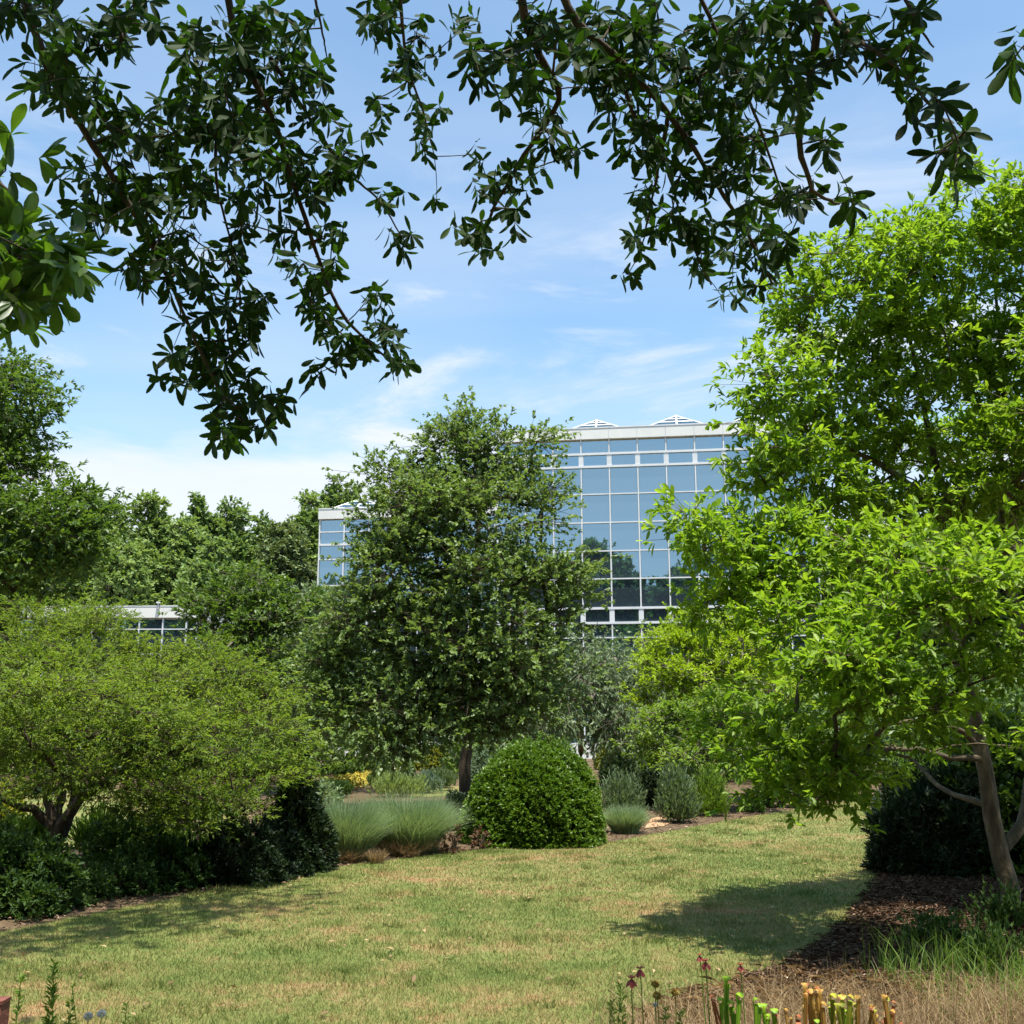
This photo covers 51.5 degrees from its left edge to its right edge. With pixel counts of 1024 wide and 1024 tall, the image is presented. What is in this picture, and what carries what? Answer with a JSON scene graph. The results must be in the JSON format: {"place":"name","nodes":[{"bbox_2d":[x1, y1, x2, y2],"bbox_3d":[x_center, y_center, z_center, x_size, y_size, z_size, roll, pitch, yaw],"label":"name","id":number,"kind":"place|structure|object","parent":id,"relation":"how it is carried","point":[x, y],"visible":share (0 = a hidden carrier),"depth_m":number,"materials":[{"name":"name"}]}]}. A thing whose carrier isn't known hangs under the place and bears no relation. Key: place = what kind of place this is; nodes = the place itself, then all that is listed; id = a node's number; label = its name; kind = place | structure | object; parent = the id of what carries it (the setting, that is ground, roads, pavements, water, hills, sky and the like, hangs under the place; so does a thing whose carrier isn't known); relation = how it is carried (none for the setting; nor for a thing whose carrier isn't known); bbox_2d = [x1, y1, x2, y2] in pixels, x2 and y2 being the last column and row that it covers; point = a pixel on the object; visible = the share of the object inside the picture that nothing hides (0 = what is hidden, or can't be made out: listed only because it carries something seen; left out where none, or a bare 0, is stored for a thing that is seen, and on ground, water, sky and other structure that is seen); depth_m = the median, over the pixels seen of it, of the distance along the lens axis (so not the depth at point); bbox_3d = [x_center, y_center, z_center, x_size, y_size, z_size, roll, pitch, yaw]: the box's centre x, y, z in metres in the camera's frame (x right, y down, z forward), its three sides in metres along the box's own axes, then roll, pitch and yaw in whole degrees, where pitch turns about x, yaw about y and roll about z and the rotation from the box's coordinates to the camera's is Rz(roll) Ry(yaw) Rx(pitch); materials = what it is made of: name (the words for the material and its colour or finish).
{"place":"outdoors","nodes":[
{"label":"outdoors","id":0,"kind":"place"},
{"bbox_2d":[4,784,259,846],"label":"lawn","id":1,"kind":"structure","parent":0,"point":[78,815],"depth_m":22.16,"materials":[{"name":"plant"}]},
{"bbox_2d":[0,781,27,822],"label":"golden shrub","id":2,"kind":"object","parent":1,"relation":"on","point":[10,810],"visible":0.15,"depth_m":14.70,"materials":[{"name":"green plant"}]},
{"bbox_2d":[326,847,386,862],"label":"ornamental grass","id":3,"kind":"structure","parent":0,"point":[351,858],"depth_m":13.07,"materials":[{"name":"plant"}]},
{"bbox_2d":[314,791,401,861],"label":"ornamental grass","id":4,"kind":"object","parent":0,"point":[361,830],"depth_m":13.22,"materials":[{"name":"green plant"}]},
{"bbox_2d":[364,848,388,863],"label":"ornamental grass","id":5,"kind":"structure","parent":0,"point":[378,858],"depth_m":12.95,"materials":[{"name":"plant"}]},
{"bbox_2d":[350,786,470,855],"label":"ornamental grass","id":6,"kind":"object","parent":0,"point":[420,822],"depth_m":13.89,"materials":[{"name":"green plant"}]},
{"bbox_2d":[409,786,458,797],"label":"lawn","id":7,"kind":"structure","parent":0,"point":[445,790],"depth_m":26.83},
{"bbox_2d":[404,767,445,792],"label":"border plant","id":8,"kind":"object","parent":7,"relation":"on","point":[433,782],"visible":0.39,"depth_m":26.48,"materials":[{"name":"green plant"}]},
{"bbox_2d":[424,766,458,786],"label":"border plant","id":9,"kind":"object","parent":7,"relation":"on","point":[449,776],"visible":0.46,"depth_m":28.69,"materials":[{"name":"green plant"}]},
{"bbox_2d":[471,748,491,783],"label":"leafy shrub","id":10,"kind":"object","parent":7,"relation":"on","point":[477,767],"visible":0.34,"depth_m":29.56,"materials":[{"name":"green plant"}]},
{"bbox_2d":[0,801,876,1023],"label":"lawn","id":11,"kind":"structure","parent":0,"point":[499,904],"depth_m":8.55,"materials":[{"name":"plant"}]},
{"bbox_2d":[0,996,11,1023],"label":"wooden post","id":12,"kind":"object","parent":11,"relation":"on","point":[4,1008],"visible":1,"depth_m":4.10,"materials":[{"name":"red wood"}]},
{"bbox_2d":[10,972,25,1023],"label":"tall weed","id":13,"kind":"object","parent":11,"relation":"on","point":[23,977],"visible":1,"depth_m":4.01,"materials":[{"name":"green plant"}]},
{"bbox_2d":[40,958,60,1023],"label":"tall weed","id":14,"kind":"object","parent":11,"relation":"on","point":[53,990],"visible":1,"depth_m":4.11,"materials":[{"name":"green plant"}]},
{"bbox_2d":[0,103,112,349],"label":"leafy tree","id":15,"kind":"object","parent":11,"relation":"on","point":[44,276],"visible":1,"depth_m":1.96,"materials":[{"name":"green plant"}]},
{"bbox_2d":[62,983,76,1023],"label":"tall weed","id":16,"kind":"object","parent":11,"relation":"on","point":[70,1015],"visible":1,"depth_m":4.01,"materials":[{"name":"green plant"}]},
{"bbox_2d":[16,817,861,1021],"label":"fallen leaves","id":17,"kind":"object","parent":11,"relation":"on","point":[323,1012],"visible":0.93,"depth_m":9.00,"materials":[{"name":"plant"}]},
{"bbox_2d":[455,733,607,849],"bbox_3d":[0.266,4.054,15.585,2.234,1.602,2.216,0,-11,0],"label":"dome shrub","id":18,"kind":"object","parent":11,"relation":"on","point":[525,792],"visible":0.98,"depth_m":14.91,"materials":[{"name":"green plant"}]},
{"bbox_2d":[440,822,466,853],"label":"brown seedling","id":19,"kind":"object","parent":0,"point":[456,837],"visible":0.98,"depth_m":14.06,"materials":[{"name":"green plant"}]},
{"bbox_2d":[0,733,1023,1023],"bbox_3d":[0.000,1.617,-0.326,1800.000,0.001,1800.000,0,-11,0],"label":"ground","id":20,"kind":"structure","parent":0,"point":[354,793],"depth_m":14.73,"materials":[{"name":"brown soil"}]},
{"bbox_2d":[0,805,48,847],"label":"shade shrub","id":21,"kind":"object","parent":20,"relation":"on","point":[30,821],"visible":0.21,"depth_m":13.27,"materials":[{"name":"green plant"}]},
{"bbox_2d":[0,793,53,916],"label":"shade shrub","id":22,"kind":"object","parent":20,"relation":"on","point":[10,826],"visible":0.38,"depth_m":9.59,"materials":[{"name":"green plant"}]},
{"bbox_2d":[0,502,56,659],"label":"woodland tree","id":23,"kind":"object","parent":20,"relation":"on","point":[1,626],"visible":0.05,"depth_m":88.02,"materials":[{"name":"green plant"}]},
{"bbox_2d":[3,862,65,921],"bbox_3d":[-4.214,3.344,9.343,0.529,0.509,0.548,0,-11,0],"label":"groundcover plant","id":24,"kind":"object","parent":20,"relation":"on","point":[39,892],"visible":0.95,"depth_m":9.29,"materials":[{"name":"green plant"}]},
{"bbox_2d":[0,828,101,919],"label":"shade shrub","id":25,"kind":"object","parent":20,"relation":"on","point":[64,869],"visible":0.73,"depth_m":9.62,"materials":[{"name":"green plant"}]},
{"bbox_2d":[0,342,137,618],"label":"oak tree","id":26,"kind":"object","parent":20,"relation":"on","point":[64,520],"visible":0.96,"depth_m":28.06,"materials":[{"name":"green plant"}]},
{"bbox_2d":[38,494,133,605],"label":"woodland tree","id":27,"kind":"object","parent":20,"relation":"on","point":[80,585],"visible":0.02,"depth_m":86.87,"materials":[{"name":"green plant"}]},
{"bbox_2d":[75,853,117,885],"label":"groundcover plant","id":28,"kind":"object","parent":20,"relation":"on","point":[92,865],"visible":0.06,"depth_m":10.76,"materials":[{"name":"green plant"}]},
{"bbox_2d":[67,802,130,853],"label":"shade shrub","id":29,"kind":"object","parent":20,"relation":"on","point":[82,825],"visible":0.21,"depth_m":13.69,"materials":[{"name":"green plant"}]},
{"bbox_2d":[80,867,119,899],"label":"groundcover plant","id":30,"kind":"object","parent":20,"relation":"on","point":[97,878],"visible":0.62,"depth_m":10.29,"materials":[{"name":"green plant"}]},
{"bbox_2d":[98,849,135,897],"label":"groundcover plant","id":31,"kind":"object","parent":20,"relation":"on","point":[122,871],"visible":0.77,"depth_m":10.52,"materials":[{"name":"green plant"}]},
{"bbox_2d":[83,530,163,605],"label":"woodland tree","id":32,"kind":"object","parent":20,"relation":"on","point":[130,586],"visible":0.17,"depth_m":75.50,"materials":[{"name":"green plant"}]},
{"bbox_2d":[72,806,174,862],"bbox_3d":[-4.739,4.031,13.339,1.292,0.751,1.334,-8,-14,35],"label":"shade shrub","id":33,"kind":"object","parent":20,"relation":"on","point":[102,843],"visible":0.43,"depth_m":13.02,"materials":[{"name":"green plant"}]},
{"bbox_2d":[79,488,175,599],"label":"woodland tree","id":34,"kind":"object","parent":20,"relation":"on","point":[149,534],"visible":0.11,"depth_m":85.01,"materials":[{"name":"green plant"}]},
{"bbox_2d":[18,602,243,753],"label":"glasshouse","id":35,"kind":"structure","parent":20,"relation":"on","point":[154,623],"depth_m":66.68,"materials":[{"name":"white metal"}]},
{"bbox_2d":[121,859,161,897],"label":"groundcover plant","id":36,"kind":"object","parent":20,"relation":"on","point":[138,887],"visible":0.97,"depth_m":10.55,"materials":[{"name":"green plant"}]},
{"bbox_2d":[101,827,209,894],"bbox_3d":[-3.814,3.644,11.165,1.158,0.649,1.172,0,-11,0],"label":"shade shrub","id":37,"kind":"object","parent":20,"relation":"on","point":[148,849],"visible":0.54,"depth_m":11.00,"materials":[{"name":"green plant"}]},
{"bbox_2d":[0,578,354,854],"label":"spreading maple","id":38,"kind":"object","parent":20,"relation":"on","point":[149,719],"visible":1,"depth_m":11.40,"materials":[{"name":"green plant"}]},
{"bbox_2d":[125,787,232,848],"bbox_3d":[-4.173,4.049,14.062,1.623,1.004,1.521,0,-11,0],"label":"shade shrub","id":39,"kind":"object","parent":20,"relation":"on","point":[189,829],"visible":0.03,"depth_m":13.73,"materials":[{"name":"green plant"}]},
{"bbox_2d":[139,511,220,604],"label":"woodland tree","id":40,"kind":"object","parent":20,"relation":"on","point":[182,543],"visible":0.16,"depth_m":79.59,"materials":[{"name":"green plant"}]},
{"bbox_2d":[162,853,215,889],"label":"groundcover plant","id":41,"kind":"object","parent":20,"relation":"on","point":[193,864],"visible":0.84,"depth_m":10.93,"materials":[{"name":"green plant"}]},
{"bbox_2d":[180,491,215,546],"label":"woodland tree","id":42,"kind":"object","parent":20,"relation":"on","point":[199,502],"visible":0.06,"depth_m":87.47,"materials":[{"name":"green plant"}]},
{"bbox_2d":[171,532,256,713],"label":"woodland tree","id":43,"kind":"object","parent":20,"relation":"on","point":[198,566],"visible":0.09,"depth_m":75.93,"materials":[{"name":"green plant"}]},
{"bbox_2d":[196,495,262,587],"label":"woodland tree","id":44,"kind":"object","parent":20,"relation":"on","point":[231,524],"visible":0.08,"depth_m":88.17,"materials":[{"name":"green plant"}]},
{"bbox_2d":[182,803,302,887],"bbox_3d":[-2.998,3.631,11.722,1.410,0.897,1.511,0,-11,0],"label":"evergreen shrub","id":45,"kind":"object","parent":20,"relation":"on","point":[250,859],"visible":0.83,"depth_m":11.33,"materials":[{"name":"green plant"}]},
{"bbox_2d":[157,550,332,778],"bbox_3d":[-7.644,4.377,28.256,4.404,6.212,8.701,7,-13,-30],"label":"hornbeam","id":46,"kind":"object","parent":20,"relation":"on","point":[255,608],"visible":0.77,"depth_m":26.34,"materials":[{"name":"green plant"}]},
{"bbox_2d":[243,509,273,563],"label":"woodland tree","id":47,"kind":"object","parent":20,"relation":"on","point":[257,528],"visible":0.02,"depth_m":92.83,"materials":[{"name":"green plant"}]},
{"bbox_2d":[242,514,319,709],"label":"tree","id":48,"kind":"object","parent":20,"relation":"on","point":[279,542],"visible":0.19,"depth_m":81.41,"materials":[{"name":"green plant"}]},
{"bbox_2d":[261,728,341,876],"bbox_3d":[-2.528,3.373,12.399,1.088,1.678,1.131,0,-11,0],"label":"evergreen shrub","id":49,"kind":"object","parent":20,"relation":"on","point":[304,815],"visible":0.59,"depth_m":12.24,"materials":[{"name":"green plant"}]},
{"bbox_2d":[286,489,325,578],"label":"woodland tree","id":50,"kind":"object","parent":20,"relation":"on","point":[307,519],"visible":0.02,"depth_m":92.45,"materials":[{"name":"green plant"}]},
{"bbox_2d":[311,777,346,811],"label":"leafy plant","id":51,"kind":"object","parent":20,"relation":"on","point":[328,786],"visible":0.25,"depth_m":19.10,"materials":[{"name":"green plant"}]},
{"bbox_2d":[306,472,363,510],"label":"woodland tree","id":52,"kind":"object","parent":20,"relation":"on","point":[333,497],"visible":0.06,"depth_m":97.63,"materials":[{"name":"green plant"}]},
{"bbox_2d":[325,777,356,795],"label":"border plant","id":53,"kind":"object","parent":20,"relation":"on","point":[347,788],"visible":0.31,"depth_m":24.98,"materials":[{"name":"green plant"}]},
{"bbox_2d":[314,770,370,788],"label":"yellow flowers","id":54,"kind":"object","parent":20,"relation":"on","point":[359,779],"visible":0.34,"depth_m":29.93,"materials":[{"name":"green plant"}]},
{"bbox_2d":[233,576,462,761],"bbox_3d":[-6.404,5.193,32.123,5.764,6.225,14.556,6,-13,-27],"label":"ash tree","id":55,"kind":"object","parent":20,"relation":"on","point":[304,590],"visible":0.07,"depth_m":28.91,"materials":[{"name":"green plant"}]},
{"bbox_2d":[365,766,430,796],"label":"border plant","id":56,"kind":"object","parent":20,"relation":"on","point":[407,783],"visible":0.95,"depth_m":25.06,"materials":[{"name":"green plant"}]},
{"bbox_2d":[317,499,498,755],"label":"conservatory wing","id":57,"kind":"structure","parent":20,"relation":"on","point":[331,529],"depth_m":63.14,"materials":[{"name":"glass"}]},
{"bbox_2d":[375,836,450,856],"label":"ornamental grass","id":58,"kind":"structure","parent":20,"relation":"on","point":[401,848],"depth_m":13.75,"materials":[{"name":"plant"}]},
{"bbox_2d":[423,745,450,771],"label":"shrub","id":59,"kind":"object","parent":20,"relation":"on","point":[434,763],"visible":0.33,"depth_m":39.27,"materials":[{"name":"green plant"}]},
{"bbox_2d":[272,385,633,799],"bbox_3d":[-1.227,1.456,21.221,6.513,9.046,5.522,7,-14,-33],"label":"pear tree","id":60,"kind":"object","parent":20,"relation":"on","point":[430,496],"visible":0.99,"depth_m":20.63,"materials":[{"name":"green plant"}]},
{"bbox_2d":[442,787,464,830],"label":"dark shrub","id":61,"kind":"object","parent":20,"relation":"on","point":[455,795],"visible":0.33,"depth_m":17.27,"materials":[{"name":"green plant"}]},
{"bbox_2d":[468,824,491,849],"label":"brown seedling","id":62,"kind":"object","parent":20,"relation":"on","point":[475,842],"visible":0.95,"depth_m":14.47,"materials":[{"name":"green plant"}]},
{"bbox_2d":[0,0,1023,459],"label":"overhanging tree","id":63,"kind":"object","parent":20,"relation":"on","point":[224,132],"visible":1,"depth_m":3.75,"materials":[{"name":"green plant"}]},
{"bbox_2d":[0,800,1023,1023],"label":"mulch chips","id":64,"kind":"object","parent":20,"relation":"on","point":[960,886],"visible":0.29,"depth_m":8.85,"materials":[{"name":"brown wood"}]},
{"bbox_2d":[0,644,1023,785],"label":"understory","id":65,"kind":"object","parent":20,"relation":"on","point":[1008,701],"visible":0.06,"depth_m":33.79,"materials":[{"name":"green plant"}]},
{"bbox_2d":[479,616,712,770],"bbox_3d":[2.245,6.017,33.009,6.509,4.948,13.487,0,-11,0],"label":"weeping tree","id":66,"kind":"object","parent":20,"relation":"on","point":[600,724],"visible":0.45,"depth_m":28.31,"materials":[{"name":"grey plant"}]},
{"bbox_2d":[597,746,640,784],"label":"leafy shrub","id":67,"kind":"object","parent":20,"relation":"on","point":[604,771],"visible":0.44,"depth_m":30.54,"materials":[{"name":"green plant"}]},
{"bbox_2d":[615,982,628,1023],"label":"tall weed","id":68,"kind":"object","parent":20,"relation":"on","point":[621,1009],"visible":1,"depth_m":3.92,"materials":[{"name":"green plant"}]},
{"bbox_2d":[599,764,649,815],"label":"herb shrub","id":69,"kind":"object","parent":20,"relation":"on","point":[620,793],"visible":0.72,"depth_m":19.11,"materials":[{"name":"green plant"}]},
{"bbox_2d":[630,764,661,805],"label":"dark shrub","id":70,"kind":"object","parent":20,"relation":"on","point":[650,780],"visible":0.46,"depth_m":22.52,"materials":[{"name":"green plant"}]},
{"bbox_2d":[635,746,668,778],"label":"leafy shrub","id":71,"kind":"object","parent":20,"relation":"on","point":[649,764],"visible":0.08,"depth_m":32.52,"materials":[{"name":"green plant"}]},
{"bbox_2d":[497,415,825,759],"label":"conservatory","id":72,"kind":"object","parent":20,"relation":"on","point":[621,472],"visible":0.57,"depth_m":56.99,"materials":[{"name":"white metal"}]},
{"bbox_2d":[652,756,704,822],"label":"herb shrub","id":73,"kind":"object","parent":20,"relation":"on","point":[678,800],"visible":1,"depth_m":18.46,"materials":[{"name":"green plant"}]},
{"bbox_2d":[610,680,802,779],"bbox_3d":[4.062,5.134,23.331,4.171,2.708,7.016,0,-11,0],"label":"green maple","id":74,"kind":"object","parent":20,"relation":"on","point":[671,711],"visible":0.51,"depth_m":21.29,"materials":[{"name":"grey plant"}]},
{"bbox_2d":[690,759,733,815],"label":"herb shrub","id":75,"kind":"object","parent":20,"relation":"on","point":[711,787],"visible":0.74,"depth_m":19.80,"materials":[{"name":"green plant"}]},
{"bbox_2d":[617,602,812,775],"bbox_3d":[4.596,4.285,24.026,4.556,4.628,3.453,0,-11,0],"label":"lime maple","id":76,"kind":"object","parent":20,"relation":"on","point":[672,633],"visible":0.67,"depth_m":23.84,"materials":[{"name":"green plant"}]},
{"bbox_2d":[717,976,743,1023],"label":"pitcher plant","id":77,"kind":"object","parent":20,"relation":"on","point":[725,1009],"visible":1,"depth_m":3.85,"materials":[{"name":"plant"}]},
{"bbox_2d":[736,792,765,812],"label":"herb shrub","id":78,"kind":"object","parent":20,"relation":"on","point":[758,805],"visible":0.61,"depth_m":20.76,"materials":[{"name":"green plant"}]},
{"bbox_2d":[710,995,800,1023],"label":"pitcher plant","id":79,"kind":"object","parent":20,"relation":"on","point":[715,1009],"visible":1,"depth_m":3.83,"materials":[{"name":"plant"}]},
{"bbox_2d":[753,997,777,1023],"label":"pitcher plant","id":80,"kind":"object","parent":20,"relation":"on","point":[758,1011],"visible":1,"depth_m":3.81,"materials":[{"name":"plant"}]},
{"bbox_2d":[754,766,811,807],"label":"leafy shrub","id":81,"kind":"object","parent":20,"relation":"on","point":[767,800],"visible":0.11,"depth_m":21.90,"materials":[{"name":"green plant"}]},
{"bbox_2d":[543,939,1023,1023],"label":"dry grass","id":82,"kind":"structure","parent":20,"relation":"on","point":[904,1012],"depth_m":5.85,"materials":[{"name":"plant"}]},
{"bbox_2d":[795,983,826,1023],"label":"pitcher plant","id":83,"kind":"object","parent":20,"relation":"on","point":[810,1012],"visible":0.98,"depth_m":3.79,"materials":[{"name":"plant"}]},
{"bbox_2d":[636,145,1023,911],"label":"bay tree","id":84,"kind":"object","parent":20,"relation":"on","point":[968,367],"visible":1,"depth_m":9.23,"materials":[{"name":"green plant"}]},
{"bbox_2d":[814,993,874,1023],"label":"pitcher plant","id":85,"kind":"object","parent":20,"relation":"on","point":[843,1018],"visible":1,"depth_m":3.79,"materials":[{"name":"plant"}]},
{"bbox_2d":[818,519,879,743],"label":"woodland tree","id":86,"kind":"object","parent":20,"relation":"on","point":[831,586],"visible":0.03,"depth_m":61.14,"materials":[{"name":"green plant"}]},
{"bbox_2d":[868,994,902,1023],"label":"pitcher plant","id":87,"kind":"object","parent":20,"relation":"on","point":[888,1019],"visible":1,"depth_m":3.81,"materials":[{"name":"plant"}]},
{"bbox_2d":[885,745,937,783],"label":"green shrub","id":88,"kind":"object","parent":20,"relation":"on","point":[908,770],"visible":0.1,"depth_m":23.29,"materials":[{"name":"green plant"}]},
{"bbox_2d":[863,518,964,734],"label":"woodland tree","id":89,"kind":"object","parent":20,"relation":"on","point":[936,630],"visible":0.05,"depth_m":58.10,"materials":[{"name":"green plant"}]},
{"bbox_2d":[845,912,1023,1023],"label":"wild grass","id":90,"kind":"structure","parent":20,"relation":"on","point":[949,954],"depth_m":6.85,"materials":[{"name":"green plant"}]},
{"bbox_2d":[891,906,982,949],"bbox_3d":[3.284,3.211,8.193,0.694,0.321,0.641,0,-11,0],"label":"leafy weed","id":91,"kind":"object","parent":20,"relation":"on","point":[929,921],"visible":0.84,"depth_m":8.19,"materials":[{"name":"green plant"}]},
{"bbox_2d":[858,752,1022,878],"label":"shrub","id":92,"kind":"object","parent":20,"relation":"on","point":[923,827],"visible":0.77,"depth_m":12.00,"materials":[{"name":"green plant"}]},
{"bbox_2d":[924,494,1005,705],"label":"woodland tree","id":93,"kind":"object","parent":20,"relation":"on","point":[975,621],"visible":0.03,"depth_m":61.22,"materials":[{"name":"green plant"}]},
{"bbox_2d":[932,699,1023,878],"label":"dark shrub","id":94,"kind":"object","parent":20,"relation":"on","point":[1009,778],"visible":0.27,"depth_m":12.20,"materials":[{"name":"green plant"}]},
{"bbox_2d":[950,904,1023,980],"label":"leafy weed","id":95,"kind":"object","parent":20,"relation":"on","point":[983,938],"visible":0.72,"depth_m":7.02,"materials":[{"name":"green plant"}]},
{"bbox_2d":[959,874,1023,929],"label":"leafy weed","id":96,"kind":"object","parent":20,"relation":"on","point":[993,905],"visible":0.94,"depth_m":8.78,"materials":[{"name":"green plant"}]},
{"bbox_2d":[961,497,1023,712],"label":"woodland tree","id":97,"kind":"object","parent":20,"relation":"on","point":[971,637],"visible":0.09,"depth_m":60.34,"materials":[{"name":"green plant"}]},
{"bbox_2d":[0,0,1023,720],"label":"sky","id":98,"kind":"structure","parent":0,"point":[546,328],"materials":[{"name":"blue"}]},
{"bbox_2d":[603,802,653,833],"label":"ornamental grass","id":99,"kind":"object","parent":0,"point":[632,820],"depth_m":16.60,"materials":[{"name":"green plant"}]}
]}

